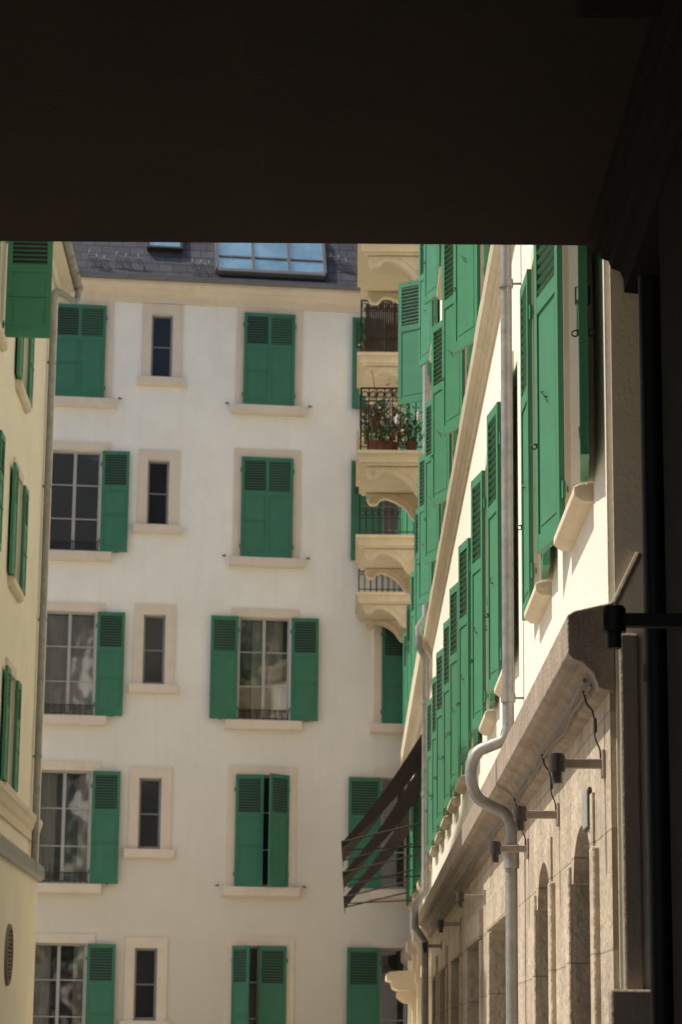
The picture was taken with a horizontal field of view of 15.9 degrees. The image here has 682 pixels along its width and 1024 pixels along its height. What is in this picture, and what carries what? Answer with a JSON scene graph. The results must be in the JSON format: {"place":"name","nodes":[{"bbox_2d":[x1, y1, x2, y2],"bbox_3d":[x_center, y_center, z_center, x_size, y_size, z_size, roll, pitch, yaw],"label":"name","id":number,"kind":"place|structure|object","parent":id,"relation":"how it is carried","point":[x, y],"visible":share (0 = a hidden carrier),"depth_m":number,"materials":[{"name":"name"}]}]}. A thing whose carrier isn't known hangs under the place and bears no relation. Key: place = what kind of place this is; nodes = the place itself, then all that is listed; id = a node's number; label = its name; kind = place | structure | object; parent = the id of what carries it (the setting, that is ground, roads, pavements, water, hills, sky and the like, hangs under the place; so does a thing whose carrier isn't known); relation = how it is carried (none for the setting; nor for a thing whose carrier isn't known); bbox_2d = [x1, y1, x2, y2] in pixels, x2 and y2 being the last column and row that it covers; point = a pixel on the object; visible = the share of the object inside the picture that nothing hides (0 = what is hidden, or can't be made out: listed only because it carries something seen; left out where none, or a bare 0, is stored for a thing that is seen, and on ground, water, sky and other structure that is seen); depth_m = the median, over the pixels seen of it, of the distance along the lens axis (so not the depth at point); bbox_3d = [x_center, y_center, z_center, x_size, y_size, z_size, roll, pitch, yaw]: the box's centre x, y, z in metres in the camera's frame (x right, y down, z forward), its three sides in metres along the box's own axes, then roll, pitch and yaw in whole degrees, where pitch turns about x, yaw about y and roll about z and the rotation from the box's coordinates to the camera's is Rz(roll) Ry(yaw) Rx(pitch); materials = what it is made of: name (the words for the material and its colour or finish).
{"place":"outdoors","nodes":[
{"label":"outdoors","id":0,"kind":"place"},
{"label":"street","id":1,"kind":"structure","parent":0,"visible":0},
{"bbox_2d":[0,241,82,1023],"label":"townhouse","id":2,"kind":"structure","parent":1,"relation":"on","point":[39,280],"depth_m":31.47,"materials":[{"name":"yellow paint"}]},
{"bbox_2d":[0,430,5,551],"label":"window","id":3,"kind":"structure","parent":2,"relation":"in","point":[2,437],"depth_m":28.66,"materials":[{"name":"paint"}]},
{"bbox_2d":[1,657,21,795],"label":"window","id":4,"kind":"structure","parent":2,"relation":"in","point":[10,671],"depth_m":30.60,"materials":[{"name":"paint"}]},
{"bbox_2d":[7,457,28,602],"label":"window","id":5,"kind":"structure","parent":2,"relation":"in","point":[18,588],"depth_m":31.08,"materials":[{"name":"paint"}]},
{"bbox_2d":[15,338,34,413],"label":"window","id":6,"kind":"structure","parent":2,"relation":"in","point":[24,392],"depth_m":31.64,"materials":[{"name":"paint"}]},
{"bbox_2d":[0,241,52,351],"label":"window","id":7,"kind":"structure","parent":2,"relation":"in","point":[29,263],"depth_m":28.92,"materials":[{"name":"paint"}]},
{"bbox_2d":[33,242,409,1023],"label":"apartment building","id":8,"kind":"structure","parent":1,"relation":"on","point":[223,732],"depth_m":50.43,"materials":[{"name":"paint"}]},
{"bbox_2d":[33,933,115,1023],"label":"window","id":9,"kind":"structure","parent":8,"relation":"in","point":[98,991],"depth_m":48.72,"materials":[{"name":"paint"}]},
{"bbox_2d":[37,760,120,894],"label":"window","id":10,"kind":"structure","parent":8,"relation":"in","point":[104,790],"depth_m":49.36,"materials":[{"name":"paint"}]},
{"bbox_2d":[43,601,124,726],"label":"window","id":11,"kind":"structure","parent":8,"relation":"in","point":[70,643],"depth_m":50.10,"materials":[{"name":"glass"}]},
{"bbox_2d":[54,299,115,408],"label":"window","id":12,"kind":"structure","parent":8,"relation":"in","point":[85,329],"depth_m":51.29,"materials":[{"name":"paint"}]},
{"bbox_2d":[49,440,129,562],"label":"window","id":13,"kind":"structure","parent":8,"relation":"in","point":[112,534],"depth_m":50.70,"materials":[{"name":"paint"}]},
{"bbox_2d":[119,937,169,1023],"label":"window","id":14,"kind":"structure","parent":8,"relation":"in","point":[139,982],"depth_m":48.89,"materials":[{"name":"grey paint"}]},
{"bbox_2d":[124,767,173,858],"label":"window","id":15,"kind":"structure","parent":8,"relation":"in","point":[146,803],"depth_m":49.60,"materials":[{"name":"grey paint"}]},
{"bbox_2d":[128,603,177,694],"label":"window","id":16,"kind":"structure","parent":8,"relation":"in","point":[149,648],"depth_m":50.31,"materials":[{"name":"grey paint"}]},
{"bbox_2d":[133,449,181,534],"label":"window","id":17,"kind":"structure","parent":8,"relation":"in","point":[152,501],"depth_m":51.01,"materials":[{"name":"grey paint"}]},
{"bbox_2d":[137,303,185,387],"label":"window","id":18,"kind":"structure","parent":8,"relation":"in","point":[157,358],"depth_m":51.69,"materials":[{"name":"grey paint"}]},
{"bbox_2d":[147,242,182,251],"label":"roof window","id":19,"kind":"structure","parent":8,"relation":"in","point":[151,246],"depth_m":52.07,"materials":[{"name":"blue glass"}]},
{"bbox_2d":[223,936,294,1023],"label":"window","id":20,"kind":"structure","parent":8,"relation":"in","point":[259,975],"depth_m":49.06,"materials":[{"name":"paint"}]},
{"bbox_2d":[222,765,299,897],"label":"window","id":21,"kind":"structure","parent":8,"relation":"in","point":[261,848],"depth_m":49.64,"materials":[{"name":"paint"}]},
{"bbox_2d":[209,607,318,731],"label":"window","id":22,"kind":"structure","parent":8,"relation":"in","point":[266,710],"depth_m":50.49,"materials":[{"name":"paint"}]},
{"bbox_2d":[228,448,303,568],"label":"window","id":23,"kind":"structure","parent":8,"relation":"in","point":[267,482],"depth_m":51.11,"materials":[{"name":"paint"}]},
{"bbox_2d":[231,307,305,416],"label":"window","id":24,"kind":"structure","parent":8,"relation":"in","point":[268,381],"depth_m":51.79,"materials":[{"name":"paint"}]},
{"bbox_2d":[351,461,397,559],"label":"window","id":25,"kind":"structure","parent":8,"relation":"in","point":[354,490],"depth_m":51.34,"materials":[{"name":"paint"}]},
{"bbox_2d":[352,314,399,418],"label":"window","id":26,"kind":"structure","parent":8,"relation":"in","point":[356,330],"depth_m":52.02,"materials":[{"name":"paint"}]},
{"bbox_2d":[346,938,407,1023],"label":"window","id":27,"kind":"structure","parent":8,"relation":"in","point":[364,984],"depth_m":49.32,"materials":[{"name":"paint"}]},
{"bbox_2d":[348,768,407,899],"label":"window","id":28,"kind":"structure","parent":8,"relation":"in","point":[363,792],"depth_m":50.03,"materials":[{"name":"paint"}]},
{"bbox_2d":[370,625,403,733],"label":"window","id":29,"kind":"structure","parent":8,"relation":"in","point":[388,651],"depth_m":50.68,"materials":[{"name":"paint"}]},
{"bbox_2d":[0,0,681,1023],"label":"passage building","id":30,"kind":"structure","parent":1,"relation":"on","point":[508,122],"depth_m":9.27,"materials":[{"name":"paint"}]},
{"bbox_2d":[602,604,681,649],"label":"wall lamp","id":31,"kind":"object","parent":30,"relation":"attached to","point":[617,620],"visible":1,"depth_m":8.38,"materials":[{"name":"black metal"}]},
{"bbox_2d":[355,244,431,1023],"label":"townhouse","id":32,"kind":"structure","parent":1,"relation":"on","point":[388,272],"depth_m":39.28,"materials":[{"name":"stone"}]},
{"bbox_2d":[358,297,373,351],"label":"potted plant","id":33,"kind":"object","parent":32,"relation":"on","point":[365,339],"visible":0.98,"depth_m":44.35,"materials":[{"name":"green plant"}]},
{"bbox_2d":[362,416,370,440],"bbox_3d":[0.402,-1.282,37.739,0.228,0.411,0.309,0,-12,0],"label":"potted plant","id":34,"kind":"object","parent":32,"relation":"on","point":[364,427],"visible":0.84,"depth_m":37.70,"materials":[{"name":"green plant"}]},
{"bbox_2d":[362,395,387,430],"bbox_3d":[0.524,-1.536,37.529,0.443,0.560,0.666,0,-12,0],"label":"potted plant","id":35,"kind":"object","parent":32,"relation":"on","point":[379,413],"visible":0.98,"depth_m":37.46,"materials":[{"name":"green plant"}]},
{"bbox_2d":[371,370,381,439],"bbox_3d":[0.619,-1.538,37.591,0.340,1.352,0.085,-1,-12,6],"label":"broom","id":36,"kind":"object","parent":32,"relation":"on","point":[374,386],"visible":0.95,"depth_m":37.72,"materials":[{"name":"brown wood"}]},
{"bbox_2d":[343,810,411,912],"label":"awning","id":37,"kind":"object","parent":32,"relation":"attached to","point":[397,837],"visible":0.73,"depth_m":44.49,"materials":[{"name":"fabric"}]},
{"bbox_2d":[363,414,395,449],"bbox_3d":[0.585,-1.204,37.477,0.539,0.651,0.884,0,-12,0],"label":"potted plant","id":38,"kind":"object","parent":32,"relation":"on","point":[372,442],"visible":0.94,"depth_m":37.39,"materials":[{"name":"green plant"}]},
{"bbox_2d":[342,770,417,888],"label":"awning","id":39,"kind":"object","parent":32,"relation":"attached to","point":[407,800],"visible":0.85,"depth_m":40.24,"materials":[{"name":"fabric"}]},
{"bbox_2d":[364,302,397,351],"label":"privacy screen","id":40,"kind":"object","parent":32,"relation":"on","point":[377,328],"visible":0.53,"depth_m":44.27,"materials":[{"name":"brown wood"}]},
{"bbox_2d":[341,734,421,862],"bbox_3d":[0.680,4.374,37.730,1.325,1.980,3.700,0,-12,0],"label":"awning","id":41,"kind":"object","parent":32,"relation":"attached to","point":[408,769],"visible":0.85,"depth_m":35.97,"materials":[{"name":"fabric"}]},
{"bbox_2d":[372,372,410,449],"bbox_3d":[0.765,-1.500,37.682,0.635,1.319,1.079,0,-12,0],"label":"potted plant","id":42,"kind":"object","parent":32,"relation":"on","point":[396,427],"visible":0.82,"depth_m":37.58,"materials":[{"name":"green plant"}]},
{"bbox_2d":[391,414,402,423],"bbox_3d":[0.857,-1.422,37.403,0.173,0.150,0.089,5,-13,-21],"label":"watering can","id":43,"kind":"object","parent":32,"relation":"hanging from","point":[396,421],"visible":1,"depth_m":37.37,"materials":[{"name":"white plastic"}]},
{"bbox_2d":[403,632,407,728],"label":"window","id":44,"kind":"structure","parent":32,"relation":"in","point":[405,709],"depth_m":47.63,"materials":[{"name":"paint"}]},
{"bbox_2d":[404,404,406,449],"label":"window","id":45,"kind":"structure","parent":32,"relation":"in","point":[405,408],"depth_m":42.37,"materials":[{"name":"paint"}]},
{"bbox_2d":[401,441,412,534],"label":"window","id":46,"kind":"structure","parent":32,"relation":"in","point":[403,513],"depth_m":45.13,"materials":[{"name":"paint"}]},
{"bbox_2d":[406,604,411,707],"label":"window","id":47,"kind":"structure","parent":32,"relation":"in","point":[408,684],"depth_m":44.70,"materials":[{"name":"paint"}]},
{"bbox_2d":[396,398,422,449],"bbox_3d":[1.082,-1.337,37.525,0.520,0.941,0.778,0,-12,0],"label":"potted plant","id":48,"kind":"object","parent":32,"relation":"on","point":[412,441],"visible":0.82,"depth_m":37.44,"materials":[{"name":"green plant"}]},
{"bbox_2d":[406,833,412,910],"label":"window","id":49,"kind":"structure","parent":32,"relation":"in","point":[408,903],"depth_m":46.66,"materials":[{"name":"paint"}]},
{"bbox_2d":[410,571,415,681],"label":"window","id":50,"kind":"structure","parent":32,"relation":"in","point":[412,660],"depth_m":41.57,"materials":[{"name":"paint"}]},
{"bbox_2d":[410,805,418,900],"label":"window","id":51,"kind":"structure","parent":32,"relation":"in","point":[414,893],"depth_m":43.71,"materials":[{"name":"paint"}]},
{"bbox_2d":[398,280,430,404],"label":"window","id":52,"kind":"structure","parent":32,"relation":"in","point":[410,376],"depth_m":37.19,"materials":[{"name":"paint"}]},
{"bbox_2d":[407,402,422,449],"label":"window","id":53,"kind":"structure","parent":32,"relation":"in","point":[411,410],"depth_m":39.33,"materials":[{"name":"paint"}]},
{"bbox_2d":[414,799,421,890],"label":"window","id":54,"kind":"structure","parent":32,"relation":"in","point":[418,883],"depth_m":40.61,"materials":[{"name":"paint"}]},
{"bbox_2d":[417,407,420,420],"bbox_3d":[1.185,-1.499,37.421,0.064,0.215,0.064,0,-12,0],"label":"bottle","id":55,"kind":"object","parent":32,"relation":"on","point":[418,415],"visible":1,"depth_m":37.39,"materials":[{"name":"white plastic"}]},
{"bbox_2d":[414,631,423,657],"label":"window","id":56,"kind":"structure","parent":32,"relation":"in","point":[415,651],"depth_m":38.80,"materials":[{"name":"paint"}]},
{"bbox_2d":[418,767,421,878],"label":"window","id":57,"kind":"structure","parent":32,"relation":"in","point":[419,770],"depth_m":38.16,"materials":[{"name":"paint"}]},
{"bbox_2d":[414,509,428,632],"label":"window","id":58,"kind":"structure","parent":32,"relation":"in","point":[417,609],"depth_m":36.64,"materials":[{"name":"paint"}]},
{"bbox_2d":[421,765,431,869],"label":"window","id":59,"kind":"structure","parent":32,"relation":"in","point":[430,858],"depth_m":35.87,"materials":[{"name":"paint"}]},
{"bbox_2d":[411,244,619,1023],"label":"townhouse","id":60,"kind":"structure","parent":1,"relation":"on","point":[515,565],"depth_m":15.61,"materials":[{"name":"beige paint"}]},
{"bbox_2d":[417,454,435,605],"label":"window","id":61,"kind":"structure","parent":60,"relation":"in","point":[425,572],"depth_m":34.05,"materials":[{"name":"paint"}]},
{"bbox_2d":[418,244,438,366],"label":"window","id":62,"kind":"structure","parent":60,"relation":"in","point":[429,313],"depth_m":34.64,"materials":[{"name":"paint"}]},
{"bbox_2d":[422,941,441,952],"bbox_3d":[1.117,5.359,30.145,0.241,0.145,0.100,0,-12,0],"label":"wall lamp","id":63,"kind":"object","parent":60,"relation":"attached to","point":[425,946],"visible":0.94,"depth_m":30.12,"materials":[{"name":"brown metal"}]},
{"bbox_2d":[425,698,438,857],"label":"window","id":64,"kind":"structure","parent":60,"relation":"in","point":[432,848],"depth_m":32.89,"materials":[{"name":"paint"}]},
{"bbox_2d":[423,244,441,304],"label":"window","id":65,"kind":"structure","parent":60,"relation":"in","point":[432,263],"depth_m":31.61,"materials":[{"name":"paint"}]},
{"bbox_2d":[423,399,445,564],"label":"window","id":66,"kind":"structure","parent":60,"relation":"in","point":[433,516],"depth_m":31.09,"materials":[{"name":"paint"}]},
{"bbox_2d":[432,976,438,1023],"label":"shop window","id":67,"kind":"structure","parent":60,"relation":"in","point":[437,977],"depth_m":31.07,"materials":[{"name":"brown stone"}]},
{"bbox_2d":[430,676,444,844],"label":"window","id":68,"kind":"structure","parent":60,"relation":"in","point":[437,833],"depth_m":30.88,"materials":[{"name":"paint"}]},
{"bbox_2d":[434,648,450,829],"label":"window","id":69,"kind":"structure","parent":60,"relation":"in","point":[443,817],"depth_m":28.81,"materials":[{"name":"paint"}]},
{"bbox_2d":[439,968,447,1023],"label":"shop window","id":70,"kind":"structure","parent":60,"relation":"in","point":[446,970],"depth_m":27.99,"materials":[{"name":"brown stone"}]},
{"bbox_2d":[430,320,458,506],"bbox_3d":[1.252,-1.326,26.944,0.352,2.319,2.191,1,-12,-4],"label":"window","id":71,"kind":"structure","parent":60,"relation":"in","point":[442,447],"depth_m":27.76,"materials":[{"name":"paint"}]},
{"bbox_2d":[437,918,460,932],"bbox_3d":[1.090,4.168,24.673,0.241,0.145,0.100,0,-12,0],"label":"wall lamp","id":72,"kind":"object","parent":60,"relation":"attached to","point":[441,924],"visible":1,"depth_m":24.65,"materials":[{"name":"grey metal"}]},
{"bbox_2d":[441,619,458,813],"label":"window","id":73,"kind":"structure","parent":60,"relation":"in","point":[450,803],"depth_m":26.78,"materials":[{"name":"paint"}]},
{"bbox_2d":[450,956,462,1023],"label":"shop window","id":74,"kind":"structure","parent":60,"relation":"in","point":[461,957],"depth_m":24.25,"materials":[{"name":"brown stone"}]},
{"bbox_2d":[447,582,466,793],"bbox_3d":[1.219,1.605,24.069,0.268,2.249,1.786,1,-12,-1],"label":"window","id":75,"kind":"structure","parent":60,"relation":"in","point":[456,772],"depth_m":24.72,"materials":[{"name":"paint"}]},
{"bbox_2d":[441,244,472,435],"bbox_3d":[1.238,-2.028,23.721,0.347,2.319,2.192,1,-12,-4],"label":"window","id":76,"kind":"structure","parent":60,"relation":"in","point":[455,367],"depth_m":24.51,"materials":[{"name":"paint"}]},
{"bbox_2d":[456,538,479,764],"bbox_3d":[1.208,1.136,21.919,0.269,2.249,1.787,1,-12,-1],"label":"window","id":77,"kind":"structure","parent":60,"relation":"in","point":[468,739],"depth_m":22.53,"materials":[{"name":"paint"}]},
{"bbox_2d":[456,890,484,907],"bbox_3d":[1.068,3.189,20.179,0.241,0.145,0.100,0,-12,0],"label":"wall lamp","id":78,"kind":"object","parent":60,"relation":"attached to","point":[461,897],"visible":1,"depth_m":20.16,"materials":[{"name":"grey metal"}]},
{"bbox_2d":[452,244,489,353],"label":"window","id":79,"kind":"structure","parent":60,"relation":"in","point":[469,261],"depth_m":21.42,"materials":[{"name":"paint"}]},
{"bbox_2d":[466,940,483,1023],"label":"shop window","id":80,"kind":"structure","parent":60,"relation":"in","point":[481,1009],"depth_m":20.44,"materials":[{"name":"brown stone"}]},
{"bbox_2d":[468,452,496,735],"bbox_3d":[1.196,0.580,19.481,0.268,2.299,1.787,1,-12,-1],"label":"window","id":81,"kind":"structure","parent":60,"relation":"in","point":[483,719],"depth_m":20.05,"materials":[{"name":"paint"}]},
{"bbox_2d":[487,932,492,1023],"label":"shop window","id":82,"kind":"structure","parent":60,"relation":"in","point":[489,936],"depth_m":19.07,"materials":[{"name":"beige stone"}]},
{"bbox_2d":[484,351,517,697],"bbox_3d":[1.192,0.111,17.328,0.246,2.299,1.776,1,-12,-1],"label":"window","id":83,"kind":"structure","parent":60,"relation":"in","point":[494,525],"depth_m":17.90,"materials":[{"name":"paint"}]},
{"bbox_2d":[489,798,528,862],"bbox_3d":[1.044,1.974,15.224,0.241,0.410,0.100,0,-12,0],"label":"wall lamp","id":84,"kind":"object","parent":60,"relation":"attached to","point":[497,848],"visible":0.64,"depth_m":15.18,"materials":[{"name":"grey metal"}]},
{"bbox_2d":[516,245,552,623],"bbox_3d":[1.181,-0.560,14.250,0.223,2.299,1.777,0,-12,1],"label":"window","id":85,"kind":"structure","parent":60,"relation":"in","point":[536,595],"depth_m":14.75,"materials":[{"name":"paint"}]},
{"bbox_2d":[513,754,559,830],"bbox_3d":[1.033,1.484,12.976,0.241,0.410,0.100,0,-12,0],"label":"wall lamp","id":86,"kind":"object","parent":60,"relation":"attached to","point":[522,815],"visible":0.97,"depth_m":12.93,"materials":[{"name":"grey metal"}]},
{"bbox_2d":[532,881,556,1023],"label":"shop window","id":87,"kind":"structure","parent":60,"relation":"in","point":[551,885],"depth_m":13.18,"materials":[{"name":"beige stone"}]},
{"bbox_2d":[531,245,595,553],"bbox_3d":[1.153,-1.047,12.012,0.270,2.299,2.233,1,-12,0],"label":"window","id":88,"kind":"structure","parent":60,"relation":"in","point":[561,514],"depth_m":12.55,"materials":[{"name":"paint"}]},
{"bbox_2d":[548,690,604,783],"bbox_3d":[1.021,0.974,10.632,0.241,0.410,0.100,0,-12,0],"label":"wall lamp","id":89,"kind":"object","parent":60,"relation":"attached to","point":[559,763],"visible":1,"depth_m":10.58,"materials":[{"name":"brown metal"}]},
{"bbox_2d":[565,846,600,1023],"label":"shop window","id":90,"kind":"structure","parent":60,"relation":"in","point":[595,957],"depth_m":10.82,"materials":[{"name":"beige stone"}]},
{"bbox_2d":[582,787,590,832],"bbox_3d":[1.130,1.369,11.248,0.022,0.190,0.220,0,-12,0],"label":"sign plate","id":91,"kind":"object","parent":60,"relation":"attached to","point":[586,807],"visible":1,"depth_m":11.17,"materials":[{"name":"metal"}]}
]}

